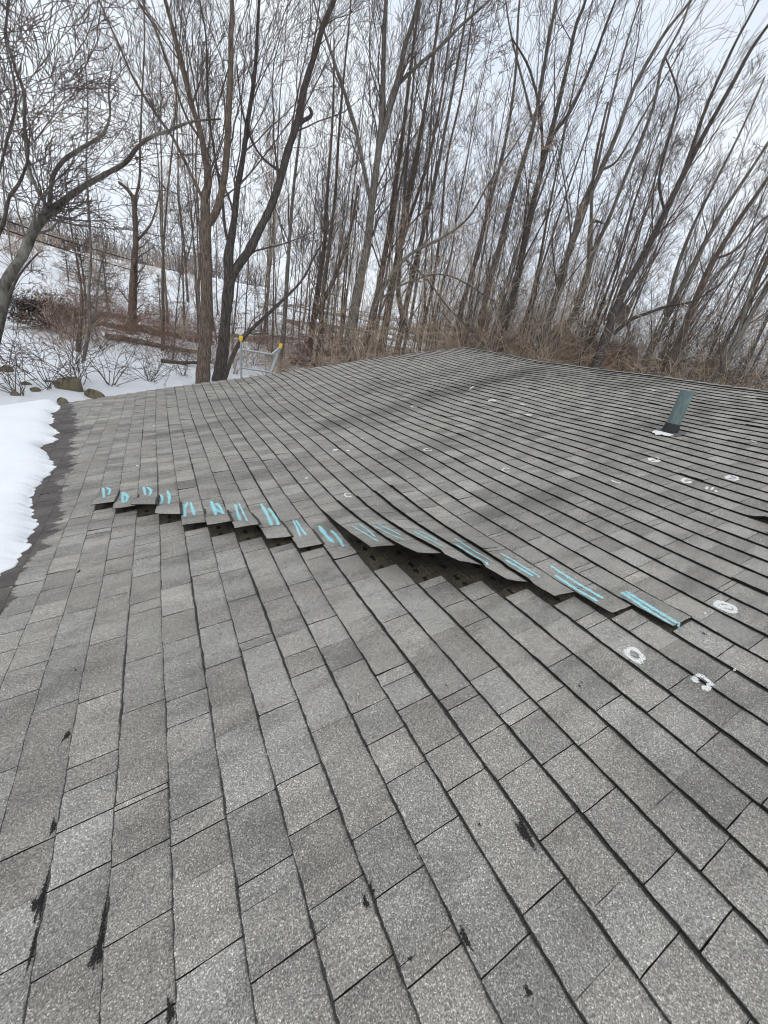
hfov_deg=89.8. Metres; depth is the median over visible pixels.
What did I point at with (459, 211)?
bare tree
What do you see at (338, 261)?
sapling
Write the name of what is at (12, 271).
pale bark tree
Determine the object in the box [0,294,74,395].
shrub
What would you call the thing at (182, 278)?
sapling
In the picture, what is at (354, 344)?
shrub
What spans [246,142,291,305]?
sapling
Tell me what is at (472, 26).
bare tree
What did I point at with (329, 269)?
sapling
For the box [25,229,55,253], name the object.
shrub
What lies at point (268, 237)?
sapling
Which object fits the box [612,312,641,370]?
sapling
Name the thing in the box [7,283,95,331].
evergreen bush
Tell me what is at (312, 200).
bare tree
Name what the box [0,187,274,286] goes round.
wood
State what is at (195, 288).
sapling
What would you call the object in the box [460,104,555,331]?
bare tree
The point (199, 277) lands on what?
bare tree
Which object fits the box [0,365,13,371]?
rock
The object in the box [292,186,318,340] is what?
sapling
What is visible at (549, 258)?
sapling
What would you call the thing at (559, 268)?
sapling
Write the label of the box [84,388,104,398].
rock
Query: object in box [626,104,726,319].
bare tree
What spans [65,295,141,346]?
shrub
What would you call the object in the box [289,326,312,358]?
shrub
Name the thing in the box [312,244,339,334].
sapling
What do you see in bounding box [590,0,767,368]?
bare tree
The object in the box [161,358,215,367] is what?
fallen log
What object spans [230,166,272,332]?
sapling
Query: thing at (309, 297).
sapling
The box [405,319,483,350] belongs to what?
shrub
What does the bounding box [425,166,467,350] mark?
sapling
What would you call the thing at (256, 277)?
sapling
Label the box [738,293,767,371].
bare tree
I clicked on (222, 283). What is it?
sapling
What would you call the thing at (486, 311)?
thicket
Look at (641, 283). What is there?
sapling
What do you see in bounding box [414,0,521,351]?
bare tree
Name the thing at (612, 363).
shrub
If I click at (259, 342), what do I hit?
shrub
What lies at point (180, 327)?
shrub
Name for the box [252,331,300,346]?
shrub
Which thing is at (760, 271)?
bare tree
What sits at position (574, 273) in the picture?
sapling
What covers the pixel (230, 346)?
shrub
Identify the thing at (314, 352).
shrub
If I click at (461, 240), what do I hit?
bare tree
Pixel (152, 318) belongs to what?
thicket
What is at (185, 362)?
shrub
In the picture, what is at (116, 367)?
shrub
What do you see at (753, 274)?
bare tree
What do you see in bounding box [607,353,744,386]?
shrub
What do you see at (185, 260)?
bare tree
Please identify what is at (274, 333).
shrub
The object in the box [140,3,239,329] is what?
bare tree
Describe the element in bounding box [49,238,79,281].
pine tree
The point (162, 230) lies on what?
sapling
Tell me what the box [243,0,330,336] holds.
bare tree
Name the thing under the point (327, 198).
bare tree
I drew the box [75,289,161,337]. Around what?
shrub
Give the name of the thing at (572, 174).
bare tree
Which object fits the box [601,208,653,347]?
sapling
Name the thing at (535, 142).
bare tree
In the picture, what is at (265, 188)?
bare tree
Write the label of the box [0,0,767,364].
sky
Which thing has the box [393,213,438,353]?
sapling
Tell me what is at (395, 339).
thicket
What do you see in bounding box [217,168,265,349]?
sapling
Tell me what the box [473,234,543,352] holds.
sapling
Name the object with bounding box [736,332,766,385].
sapling
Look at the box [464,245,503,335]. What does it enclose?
sapling
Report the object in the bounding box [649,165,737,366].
sapling
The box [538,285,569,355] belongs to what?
sapling
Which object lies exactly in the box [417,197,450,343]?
sapling
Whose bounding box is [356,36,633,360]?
leaning sapling
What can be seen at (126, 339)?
fallen log
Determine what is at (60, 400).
rock
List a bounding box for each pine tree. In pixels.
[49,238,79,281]
[62,235,105,311]
[91,257,124,307]
[150,274,173,316]
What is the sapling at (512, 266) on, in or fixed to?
on the ground
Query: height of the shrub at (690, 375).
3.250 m
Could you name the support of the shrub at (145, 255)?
on the ground
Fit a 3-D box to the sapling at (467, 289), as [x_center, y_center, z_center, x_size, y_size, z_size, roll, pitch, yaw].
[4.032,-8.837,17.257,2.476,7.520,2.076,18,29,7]
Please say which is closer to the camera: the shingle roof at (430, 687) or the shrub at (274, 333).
the shingle roof at (430, 687)
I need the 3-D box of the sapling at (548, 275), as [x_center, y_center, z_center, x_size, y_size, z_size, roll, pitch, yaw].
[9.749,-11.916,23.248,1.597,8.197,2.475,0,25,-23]
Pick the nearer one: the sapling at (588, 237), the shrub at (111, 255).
the sapling at (588, 237)
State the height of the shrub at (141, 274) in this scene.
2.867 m
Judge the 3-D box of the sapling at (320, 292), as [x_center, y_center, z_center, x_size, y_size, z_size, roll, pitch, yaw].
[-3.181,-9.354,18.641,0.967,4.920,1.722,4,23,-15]
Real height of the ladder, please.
3.831 m
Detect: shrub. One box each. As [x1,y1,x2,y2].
[0,207,39,255]
[0,214,49,271]
[0,236,45,255]
[0,282,131,384]
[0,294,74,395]
[0,313,85,389]
[1,236,42,267]
[3,267,122,332]
[9,299,89,344]
[10,215,62,251]
[15,308,159,386]
[17,302,86,350]
[20,266,118,339]
[20,283,75,307]
[25,210,66,247]
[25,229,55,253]
[26,283,108,337]
[32,231,116,283]
[45,224,82,250]
[47,295,116,348]
[52,276,126,324]
[56,240,126,282]
[56,280,109,321]
[65,241,141,301]
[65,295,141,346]
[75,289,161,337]
[78,275,172,335]
[82,223,122,260]
[82,253,126,286]
[83,244,114,271]
[92,240,130,267]
[95,313,191,385]
[96,237,123,257]
[106,247,128,270]
[107,288,142,325]
[113,315,177,351]
[120,251,155,283]
[138,321,195,359]
[139,245,171,273]
[139,254,174,282]
[139,298,196,340]
[142,292,196,337]
[145,295,180,328]
[146,246,193,275]
[146,293,196,341]
[147,324,188,356]
[155,332,215,375]
[166,265,191,290]
[166,306,198,346]
[168,305,214,338]
[168,314,234,368]
[170,300,215,335]
[170,321,216,358]
[177,265,241,304]
[178,319,214,342]
[212,315,257,373]
[231,312,294,374]
[238,337,273,365]
[243,331,293,376]
[244,329,275,350]
[246,301,298,344]
[249,318,303,364]
[251,311,297,352]
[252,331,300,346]
[258,340,299,369]
[265,292,379,372]
[265,332,306,363]
[266,319,328,370]
[285,310,338,368]
[286,302,340,358]
[287,322,373,368]
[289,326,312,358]
[296,331,341,358]
[298,332,362,364]
[308,307,394,367]
[312,329,403,363]
[313,305,397,366]
[317,332,348,364]
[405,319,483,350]
[578,352,663,374]
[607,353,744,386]
[651,354,745,385]
[665,360,765,388]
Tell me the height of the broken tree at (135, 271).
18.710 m
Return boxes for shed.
[600,349,623,369]
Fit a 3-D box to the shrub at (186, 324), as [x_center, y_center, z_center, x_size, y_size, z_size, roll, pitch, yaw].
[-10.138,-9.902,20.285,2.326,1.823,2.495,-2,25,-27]
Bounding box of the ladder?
[239,336,282,377]
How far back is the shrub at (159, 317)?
19.88 m
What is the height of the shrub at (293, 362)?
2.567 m
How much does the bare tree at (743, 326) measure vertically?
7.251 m
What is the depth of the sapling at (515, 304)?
18.03 m
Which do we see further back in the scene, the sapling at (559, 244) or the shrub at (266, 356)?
the sapling at (559, 244)
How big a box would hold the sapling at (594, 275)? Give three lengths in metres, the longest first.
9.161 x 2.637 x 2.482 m
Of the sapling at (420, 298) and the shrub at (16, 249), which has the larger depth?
the shrub at (16, 249)
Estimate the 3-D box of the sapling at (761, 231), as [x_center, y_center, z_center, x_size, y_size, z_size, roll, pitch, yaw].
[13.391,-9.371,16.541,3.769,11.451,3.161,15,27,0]
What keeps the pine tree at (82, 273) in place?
on the ground
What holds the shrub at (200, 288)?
on the ground
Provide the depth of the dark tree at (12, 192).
5.33 m
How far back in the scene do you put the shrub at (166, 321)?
18.45 m
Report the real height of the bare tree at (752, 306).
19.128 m
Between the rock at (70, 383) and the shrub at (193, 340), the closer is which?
the rock at (70, 383)
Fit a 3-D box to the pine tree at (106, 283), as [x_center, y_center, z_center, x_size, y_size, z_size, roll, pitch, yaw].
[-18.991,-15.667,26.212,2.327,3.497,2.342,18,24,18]
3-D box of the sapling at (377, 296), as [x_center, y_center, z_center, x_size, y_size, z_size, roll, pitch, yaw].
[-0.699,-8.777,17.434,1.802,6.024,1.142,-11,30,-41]
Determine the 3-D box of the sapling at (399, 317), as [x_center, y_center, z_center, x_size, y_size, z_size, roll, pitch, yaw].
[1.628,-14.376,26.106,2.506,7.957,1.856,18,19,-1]
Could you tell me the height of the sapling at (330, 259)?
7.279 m
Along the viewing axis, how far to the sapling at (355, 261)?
18.04 m
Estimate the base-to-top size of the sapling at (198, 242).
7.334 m
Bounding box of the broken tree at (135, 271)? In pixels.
[71,0,196,333]
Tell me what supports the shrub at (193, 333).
on the ground
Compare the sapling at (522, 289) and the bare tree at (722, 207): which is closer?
the sapling at (522, 289)
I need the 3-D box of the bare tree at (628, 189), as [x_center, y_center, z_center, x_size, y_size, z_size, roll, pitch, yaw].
[10.987,-12.261,18.196,3.623,13.969,2.396,2,26,-24]
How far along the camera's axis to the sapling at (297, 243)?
24.82 m
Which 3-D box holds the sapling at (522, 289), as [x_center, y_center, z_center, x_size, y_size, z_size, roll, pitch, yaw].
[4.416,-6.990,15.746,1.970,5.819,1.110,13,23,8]
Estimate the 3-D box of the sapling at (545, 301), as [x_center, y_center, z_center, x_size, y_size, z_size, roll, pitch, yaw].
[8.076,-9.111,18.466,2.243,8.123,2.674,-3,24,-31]
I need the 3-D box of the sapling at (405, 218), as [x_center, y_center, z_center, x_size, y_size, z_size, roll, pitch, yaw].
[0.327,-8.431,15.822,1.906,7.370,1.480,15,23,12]
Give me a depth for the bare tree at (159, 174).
21.58 m
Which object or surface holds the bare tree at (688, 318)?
on the ground
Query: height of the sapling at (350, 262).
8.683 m
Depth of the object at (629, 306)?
25.20 m
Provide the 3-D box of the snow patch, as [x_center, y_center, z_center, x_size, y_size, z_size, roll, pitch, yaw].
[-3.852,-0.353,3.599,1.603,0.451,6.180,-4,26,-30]
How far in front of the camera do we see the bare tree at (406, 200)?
16.29 m
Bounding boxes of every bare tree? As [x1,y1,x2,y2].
[0,75,26,260]
[3,0,151,360]
[28,166,114,351]
[79,120,109,260]
[96,0,264,350]
[108,2,197,296]
[122,11,194,321]
[138,0,235,301]
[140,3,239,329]
[161,0,239,303]
[198,81,224,314]
[221,0,369,370]
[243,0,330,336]
[248,123,287,255]
[268,6,364,355]
[284,82,347,328]
[288,0,392,366]
[302,103,338,261]
[304,69,396,346]
[309,60,390,357]
[331,0,485,358]
[355,2,497,358]
[374,105,416,273]
[376,0,486,357]
[382,0,472,354]
[390,0,519,351]
[392,0,530,355]
[409,107,499,330]
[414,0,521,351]
[430,64,544,349]
[435,0,545,336]
[438,167,476,337]
[451,0,568,345]
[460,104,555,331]
[466,88,534,290]
[474,0,605,337]
[480,132,567,293]
[486,149,541,327]
[487,101,598,345]
[490,0,602,342]
[495,0,651,352]
[513,0,661,342]
[526,0,749,360]
[551,0,766,362]
[572,139,641,292]
[576,17,715,362]
[576,50,708,364]
[580,50,726,320]
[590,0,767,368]
[619,40,766,304]
[624,67,750,325]
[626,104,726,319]
[636,76,767,372]
[644,144,742,335]
[660,140,767,375]
[665,79,767,347]
[665,96,767,312]
[701,224,767,351]
[706,200,767,336]
[707,140,767,359]
[707,178,767,374]
[711,245,767,383]
[731,257,767,387]
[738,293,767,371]
[749,299,767,372]
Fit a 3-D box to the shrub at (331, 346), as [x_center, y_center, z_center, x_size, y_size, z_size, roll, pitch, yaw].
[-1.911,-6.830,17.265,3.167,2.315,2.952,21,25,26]
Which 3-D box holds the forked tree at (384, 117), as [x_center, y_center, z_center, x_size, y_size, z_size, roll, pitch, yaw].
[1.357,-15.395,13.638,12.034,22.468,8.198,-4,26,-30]
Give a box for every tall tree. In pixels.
[60,0,288,383]
[155,0,418,380]
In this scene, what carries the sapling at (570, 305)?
on the ground
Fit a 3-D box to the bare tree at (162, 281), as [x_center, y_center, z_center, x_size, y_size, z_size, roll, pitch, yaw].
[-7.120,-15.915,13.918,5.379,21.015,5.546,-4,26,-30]
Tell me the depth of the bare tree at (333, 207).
15.61 m
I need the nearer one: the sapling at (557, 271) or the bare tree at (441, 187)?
the sapling at (557, 271)
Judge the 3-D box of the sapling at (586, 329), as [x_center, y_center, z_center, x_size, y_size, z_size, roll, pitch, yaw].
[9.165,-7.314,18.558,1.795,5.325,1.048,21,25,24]
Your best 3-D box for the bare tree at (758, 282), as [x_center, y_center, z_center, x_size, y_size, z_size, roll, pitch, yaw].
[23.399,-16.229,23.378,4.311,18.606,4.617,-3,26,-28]
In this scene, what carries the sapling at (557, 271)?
on the ground
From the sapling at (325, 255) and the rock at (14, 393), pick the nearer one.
the rock at (14, 393)
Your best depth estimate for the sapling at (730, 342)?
16.76 m
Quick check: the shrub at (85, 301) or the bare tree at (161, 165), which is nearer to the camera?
the shrub at (85, 301)
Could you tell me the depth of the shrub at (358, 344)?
16.82 m
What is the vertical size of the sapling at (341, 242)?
10.994 m
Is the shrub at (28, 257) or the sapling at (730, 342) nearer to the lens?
the sapling at (730, 342)
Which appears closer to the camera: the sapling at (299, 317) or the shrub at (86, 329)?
the shrub at (86, 329)
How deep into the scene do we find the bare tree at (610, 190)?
32.35 m
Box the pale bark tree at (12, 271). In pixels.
[0,0,220,324]
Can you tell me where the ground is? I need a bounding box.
[0,234,767,404]
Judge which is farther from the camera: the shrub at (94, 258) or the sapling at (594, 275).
the shrub at (94, 258)
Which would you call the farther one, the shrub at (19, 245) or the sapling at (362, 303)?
the shrub at (19, 245)
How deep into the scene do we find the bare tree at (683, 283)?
14.06 m
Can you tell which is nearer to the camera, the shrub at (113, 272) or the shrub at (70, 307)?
the shrub at (70, 307)
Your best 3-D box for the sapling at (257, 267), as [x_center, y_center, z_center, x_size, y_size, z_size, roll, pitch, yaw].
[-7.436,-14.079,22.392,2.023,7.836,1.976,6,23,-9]
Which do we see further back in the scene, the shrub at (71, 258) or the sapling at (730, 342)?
the shrub at (71, 258)
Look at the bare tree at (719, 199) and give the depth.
22.36 m
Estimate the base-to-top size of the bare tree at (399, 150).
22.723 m
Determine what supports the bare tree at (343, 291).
on the ground
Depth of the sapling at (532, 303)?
17.32 m
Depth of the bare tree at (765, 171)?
26.69 m
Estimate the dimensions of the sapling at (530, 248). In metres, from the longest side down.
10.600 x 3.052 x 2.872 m
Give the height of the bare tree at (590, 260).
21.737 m
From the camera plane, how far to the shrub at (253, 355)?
18.16 m
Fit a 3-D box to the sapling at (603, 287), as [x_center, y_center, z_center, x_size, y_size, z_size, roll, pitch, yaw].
[8.268,-8.657,14.538,2.895,11.078,2.797,12,23,5]
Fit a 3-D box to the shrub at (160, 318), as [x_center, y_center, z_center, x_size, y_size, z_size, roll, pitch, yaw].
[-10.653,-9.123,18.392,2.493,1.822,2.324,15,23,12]
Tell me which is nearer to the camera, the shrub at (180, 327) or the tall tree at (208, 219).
the tall tree at (208, 219)
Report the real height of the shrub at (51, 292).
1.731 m
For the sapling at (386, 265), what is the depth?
17.08 m
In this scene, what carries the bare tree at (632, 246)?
on the ground
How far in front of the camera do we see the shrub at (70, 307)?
15.84 m
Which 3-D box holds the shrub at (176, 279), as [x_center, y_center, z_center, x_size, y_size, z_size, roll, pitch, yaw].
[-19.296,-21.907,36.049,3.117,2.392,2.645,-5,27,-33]
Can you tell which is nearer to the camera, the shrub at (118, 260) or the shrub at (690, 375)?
the shrub at (690, 375)
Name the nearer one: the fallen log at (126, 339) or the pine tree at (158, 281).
the fallen log at (126, 339)
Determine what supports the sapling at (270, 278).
on the ground
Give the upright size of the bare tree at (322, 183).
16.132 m
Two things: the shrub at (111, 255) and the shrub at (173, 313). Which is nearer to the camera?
the shrub at (173, 313)
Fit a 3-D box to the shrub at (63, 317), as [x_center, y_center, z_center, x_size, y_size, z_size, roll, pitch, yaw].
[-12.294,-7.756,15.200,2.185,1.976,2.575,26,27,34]
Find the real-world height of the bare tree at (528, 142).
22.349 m
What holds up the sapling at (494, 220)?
on the ground
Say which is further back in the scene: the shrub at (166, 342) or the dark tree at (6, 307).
the shrub at (166, 342)
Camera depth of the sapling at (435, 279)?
20.19 m
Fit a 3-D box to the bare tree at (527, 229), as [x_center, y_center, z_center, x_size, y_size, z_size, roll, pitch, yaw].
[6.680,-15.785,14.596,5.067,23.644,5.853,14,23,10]
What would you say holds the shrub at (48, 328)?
on the ground
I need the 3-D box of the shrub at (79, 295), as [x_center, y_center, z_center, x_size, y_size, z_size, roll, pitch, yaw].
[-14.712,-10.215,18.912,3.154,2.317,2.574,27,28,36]
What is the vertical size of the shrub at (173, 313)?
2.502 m
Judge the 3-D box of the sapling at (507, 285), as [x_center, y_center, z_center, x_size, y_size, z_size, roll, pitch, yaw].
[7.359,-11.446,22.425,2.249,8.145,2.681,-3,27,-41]
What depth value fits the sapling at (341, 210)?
22.82 m
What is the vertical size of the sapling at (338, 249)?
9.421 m
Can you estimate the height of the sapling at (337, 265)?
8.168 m
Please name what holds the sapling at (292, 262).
on the ground
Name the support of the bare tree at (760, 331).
on the ground
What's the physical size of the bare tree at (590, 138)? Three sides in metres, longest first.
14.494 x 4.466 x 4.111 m
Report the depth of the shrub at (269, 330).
21.50 m
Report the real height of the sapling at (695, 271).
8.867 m
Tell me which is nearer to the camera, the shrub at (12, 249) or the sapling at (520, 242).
the sapling at (520, 242)
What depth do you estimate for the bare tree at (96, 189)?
37.97 m
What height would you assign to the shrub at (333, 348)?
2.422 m
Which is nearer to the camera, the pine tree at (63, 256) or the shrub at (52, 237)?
the pine tree at (63, 256)
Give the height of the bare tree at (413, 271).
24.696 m
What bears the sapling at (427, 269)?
on the ground
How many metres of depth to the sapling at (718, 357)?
18.34 m
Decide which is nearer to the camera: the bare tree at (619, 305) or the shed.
the bare tree at (619, 305)
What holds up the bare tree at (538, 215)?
on the ground
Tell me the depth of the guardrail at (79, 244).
34.52 m
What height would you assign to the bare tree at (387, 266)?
17.962 m
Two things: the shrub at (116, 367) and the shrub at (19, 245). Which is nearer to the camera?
the shrub at (116, 367)
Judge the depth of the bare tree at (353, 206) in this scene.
20.43 m
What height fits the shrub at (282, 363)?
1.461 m
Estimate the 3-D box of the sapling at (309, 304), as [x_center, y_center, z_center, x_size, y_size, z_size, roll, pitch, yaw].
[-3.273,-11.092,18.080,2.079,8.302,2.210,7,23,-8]
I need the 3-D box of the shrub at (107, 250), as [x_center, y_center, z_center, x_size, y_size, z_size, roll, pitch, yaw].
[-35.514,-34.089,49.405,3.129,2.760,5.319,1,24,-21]
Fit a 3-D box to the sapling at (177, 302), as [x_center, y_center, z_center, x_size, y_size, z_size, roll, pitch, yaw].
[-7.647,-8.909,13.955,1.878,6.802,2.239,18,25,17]
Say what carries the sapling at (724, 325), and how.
on the ground
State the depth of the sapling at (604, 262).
22.94 m
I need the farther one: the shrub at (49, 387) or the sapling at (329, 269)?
the sapling at (329, 269)
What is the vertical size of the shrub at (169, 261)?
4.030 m
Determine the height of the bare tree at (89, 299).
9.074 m
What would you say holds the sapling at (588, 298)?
on the ground
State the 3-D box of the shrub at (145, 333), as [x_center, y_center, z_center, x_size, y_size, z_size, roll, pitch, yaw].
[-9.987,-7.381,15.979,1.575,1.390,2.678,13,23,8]
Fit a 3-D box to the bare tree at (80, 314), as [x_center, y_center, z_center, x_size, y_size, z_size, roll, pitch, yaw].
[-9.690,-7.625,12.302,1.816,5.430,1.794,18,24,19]
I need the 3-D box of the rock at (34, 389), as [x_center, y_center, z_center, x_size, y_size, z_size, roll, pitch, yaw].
[-8.216,-2.884,9.078,0.164,0.112,0.214,28,34,31]
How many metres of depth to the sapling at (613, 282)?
22.08 m
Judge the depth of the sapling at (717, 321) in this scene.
15.63 m
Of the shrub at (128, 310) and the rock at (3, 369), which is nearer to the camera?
the rock at (3, 369)
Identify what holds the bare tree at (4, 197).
on the ground
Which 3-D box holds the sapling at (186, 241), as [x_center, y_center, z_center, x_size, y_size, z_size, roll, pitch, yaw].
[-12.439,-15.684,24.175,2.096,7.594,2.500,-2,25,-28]
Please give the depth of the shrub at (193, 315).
21.02 m
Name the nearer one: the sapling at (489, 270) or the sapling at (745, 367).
the sapling at (745, 367)
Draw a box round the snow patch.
[0,399,60,575]
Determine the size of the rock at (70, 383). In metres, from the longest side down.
0.587 x 0.449 x 0.370 m
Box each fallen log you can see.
[105,333,211,354]
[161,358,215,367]
[287,358,338,365]
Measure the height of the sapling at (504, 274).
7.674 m
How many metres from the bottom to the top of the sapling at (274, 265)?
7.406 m
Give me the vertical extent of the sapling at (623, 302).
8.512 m
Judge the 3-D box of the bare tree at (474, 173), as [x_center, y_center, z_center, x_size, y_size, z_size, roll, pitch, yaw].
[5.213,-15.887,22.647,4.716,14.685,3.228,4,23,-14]
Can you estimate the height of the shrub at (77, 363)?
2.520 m
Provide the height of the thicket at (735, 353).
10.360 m
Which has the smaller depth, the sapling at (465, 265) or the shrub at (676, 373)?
the shrub at (676, 373)
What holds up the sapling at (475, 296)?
on the ground
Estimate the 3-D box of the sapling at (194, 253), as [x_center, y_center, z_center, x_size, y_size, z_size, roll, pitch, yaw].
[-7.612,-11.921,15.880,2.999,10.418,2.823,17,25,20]
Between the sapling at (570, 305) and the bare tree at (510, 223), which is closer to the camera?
the sapling at (570, 305)
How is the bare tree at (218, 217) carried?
on the ground
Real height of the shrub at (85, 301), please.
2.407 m
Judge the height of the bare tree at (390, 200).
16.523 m
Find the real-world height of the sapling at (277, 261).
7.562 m
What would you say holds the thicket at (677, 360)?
on the ground
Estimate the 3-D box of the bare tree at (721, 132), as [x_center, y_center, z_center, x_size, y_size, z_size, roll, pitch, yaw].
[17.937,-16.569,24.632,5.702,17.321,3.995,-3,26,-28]
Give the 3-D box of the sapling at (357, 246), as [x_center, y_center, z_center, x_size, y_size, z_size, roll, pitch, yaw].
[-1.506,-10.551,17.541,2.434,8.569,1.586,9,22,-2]
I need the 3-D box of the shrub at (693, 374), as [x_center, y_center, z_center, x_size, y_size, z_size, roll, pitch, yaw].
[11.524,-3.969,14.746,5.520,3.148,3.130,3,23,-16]
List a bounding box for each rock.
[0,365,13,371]
[10,391,19,395]
[30,387,40,391]
[54,376,83,391]
[57,397,67,403]
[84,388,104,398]
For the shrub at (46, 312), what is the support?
on the ground
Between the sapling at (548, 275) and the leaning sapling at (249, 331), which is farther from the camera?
the sapling at (548, 275)
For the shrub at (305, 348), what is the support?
on the ground
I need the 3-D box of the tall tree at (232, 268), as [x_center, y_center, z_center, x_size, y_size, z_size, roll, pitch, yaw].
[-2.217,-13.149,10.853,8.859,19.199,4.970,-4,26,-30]
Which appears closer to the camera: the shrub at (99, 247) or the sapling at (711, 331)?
the sapling at (711, 331)
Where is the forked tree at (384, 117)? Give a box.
[286,0,507,363]
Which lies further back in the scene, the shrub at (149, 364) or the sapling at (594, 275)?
the sapling at (594, 275)
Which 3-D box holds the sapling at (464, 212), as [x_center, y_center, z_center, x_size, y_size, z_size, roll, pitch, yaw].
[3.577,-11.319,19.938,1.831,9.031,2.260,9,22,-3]
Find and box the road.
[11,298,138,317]
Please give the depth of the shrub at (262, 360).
13.95 m
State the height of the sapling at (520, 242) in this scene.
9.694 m
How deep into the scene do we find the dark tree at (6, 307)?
8.32 m
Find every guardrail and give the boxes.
[0,218,178,271]
[4,229,128,269]
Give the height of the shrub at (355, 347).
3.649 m
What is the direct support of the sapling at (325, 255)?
on the ground
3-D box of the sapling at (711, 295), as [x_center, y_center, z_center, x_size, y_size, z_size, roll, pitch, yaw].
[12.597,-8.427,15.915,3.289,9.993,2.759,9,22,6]
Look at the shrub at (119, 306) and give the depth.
20.15 m
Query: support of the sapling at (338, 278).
on the ground
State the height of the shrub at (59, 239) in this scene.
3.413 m
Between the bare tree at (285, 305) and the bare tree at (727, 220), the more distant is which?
the bare tree at (727, 220)
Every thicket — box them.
[11,261,340,369]
[287,223,643,369]
[359,159,702,369]
[391,261,767,389]
[486,218,767,390]
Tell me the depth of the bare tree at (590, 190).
14.00 m
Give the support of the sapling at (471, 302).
on the ground
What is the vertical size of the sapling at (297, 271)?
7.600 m
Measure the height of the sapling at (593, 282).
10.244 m
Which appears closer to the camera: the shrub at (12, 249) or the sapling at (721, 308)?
the sapling at (721, 308)
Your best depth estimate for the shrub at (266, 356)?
15.82 m
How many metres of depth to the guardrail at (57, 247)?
33.54 m
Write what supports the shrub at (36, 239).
on the ground
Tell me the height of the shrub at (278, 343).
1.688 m
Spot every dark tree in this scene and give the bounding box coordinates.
[0,0,243,285]
[0,245,51,344]
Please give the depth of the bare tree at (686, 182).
23.50 m
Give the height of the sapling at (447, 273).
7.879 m
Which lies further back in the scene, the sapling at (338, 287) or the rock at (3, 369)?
the sapling at (338, 287)
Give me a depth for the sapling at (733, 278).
14.54 m
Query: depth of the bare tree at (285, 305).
14.58 m
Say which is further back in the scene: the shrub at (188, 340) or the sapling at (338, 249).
the sapling at (338, 249)
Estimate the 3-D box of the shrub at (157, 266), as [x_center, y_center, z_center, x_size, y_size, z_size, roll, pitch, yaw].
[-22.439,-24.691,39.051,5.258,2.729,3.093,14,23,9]
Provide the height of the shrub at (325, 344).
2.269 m
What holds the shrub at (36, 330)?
on the ground
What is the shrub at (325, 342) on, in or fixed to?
on the ground
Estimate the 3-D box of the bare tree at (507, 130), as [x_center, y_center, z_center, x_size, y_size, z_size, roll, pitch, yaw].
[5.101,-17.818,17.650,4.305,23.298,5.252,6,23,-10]
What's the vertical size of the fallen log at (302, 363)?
0.615 m
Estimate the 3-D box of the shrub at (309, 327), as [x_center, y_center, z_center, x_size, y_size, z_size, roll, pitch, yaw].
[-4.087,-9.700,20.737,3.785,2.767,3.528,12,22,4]
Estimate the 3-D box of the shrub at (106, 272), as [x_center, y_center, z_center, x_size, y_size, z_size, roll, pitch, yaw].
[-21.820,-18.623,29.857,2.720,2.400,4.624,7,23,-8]
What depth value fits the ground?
16.93 m
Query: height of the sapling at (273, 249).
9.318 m
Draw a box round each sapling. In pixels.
[142,161,200,359]
[145,49,222,319]
[146,155,182,344]
[159,100,201,344]
[162,175,190,336]
[166,199,199,298]
[174,177,223,344]
[215,192,248,352]
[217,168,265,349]
[222,217,332,379]
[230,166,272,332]
[237,207,276,324]
[241,119,289,355]
[241,185,269,338]
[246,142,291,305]
[255,167,297,347]
[257,178,289,349]
[259,216,286,336]
[263,195,297,338]
[271,166,313,338]
[276,233,306,317]
[289,197,320,345]
[292,167,344,367]
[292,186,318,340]
[293,191,331,348]
[298,2,390,366]
[301,174,344,330]
[308,167,355,363]
[309,130,364,320]
[309,159,367,351]
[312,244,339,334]
[313,267,328,362]
[321,200,347,346]
[323,176,354,333]
[324,214,341,328]
[326,167,382,333]
[328,214,351,344]
[329,201,352,341]
[332,217,346,344]
[339,217,373,350]
[341,246,375,360]
[342,250,360,314]
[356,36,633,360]
[357,240,390,357]
[369,203,411,355]
[371,196,429,355]
[373,189,423,313]
[388,239,436,351]
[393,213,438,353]
[408,201,465,353]
[410,210,450,345]
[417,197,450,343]
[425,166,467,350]
[429,222,464,350]
[436,98,518,347]
[436,186,488,346]
[436,240,459,325]
[446,108,528,349]
[449,222,475,321]
[452,207,490,347]
[456,123,520,350]
[463,208,534,353]
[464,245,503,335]
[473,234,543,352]
[475,184,542,352]
[475,260,533,349]
[483,273,524,349]
[493,68,590,359]
[494,234,529,327]
[496,192,543,340]
[502,184,558,336]
[503,242,562,355]
[521,183,587,355]
[522,199,606,361]
[525,201,576,352]
[525,202,584,333]
[530,225,571,360]
[533,218,578,360]
[534,231,566,329]
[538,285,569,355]
[549,266,587,358]
[554,251,581,339]
[559,258,609,359]
[561,304,609,363]
[564,75,700,367]
[568,170,631,363]
[568,204,637,357]
[569,224,615,359]
[593,256,630,343]
[595,241,655,348]
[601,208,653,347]
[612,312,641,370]
[619,202,665,347]
[644,192,767,374]
[644,217,766,376]
[646,187,767,373]
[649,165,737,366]
[653,226,719,373]
[680,268,747,381]
[680,274,747,377]
[688,292,740,378]
[691,237,767,379]
[691,277,749,380]
[715,316,747,383]
[735,279,767,386]
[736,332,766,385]
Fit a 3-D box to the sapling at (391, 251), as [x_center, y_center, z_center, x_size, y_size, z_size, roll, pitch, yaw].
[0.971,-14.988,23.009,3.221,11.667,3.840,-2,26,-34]
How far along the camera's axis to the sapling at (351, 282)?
26.05 m
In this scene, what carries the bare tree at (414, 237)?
on the ground
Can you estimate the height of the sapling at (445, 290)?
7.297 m
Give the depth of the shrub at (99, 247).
43.67 m
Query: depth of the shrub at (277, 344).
18.17 m
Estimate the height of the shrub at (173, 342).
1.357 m

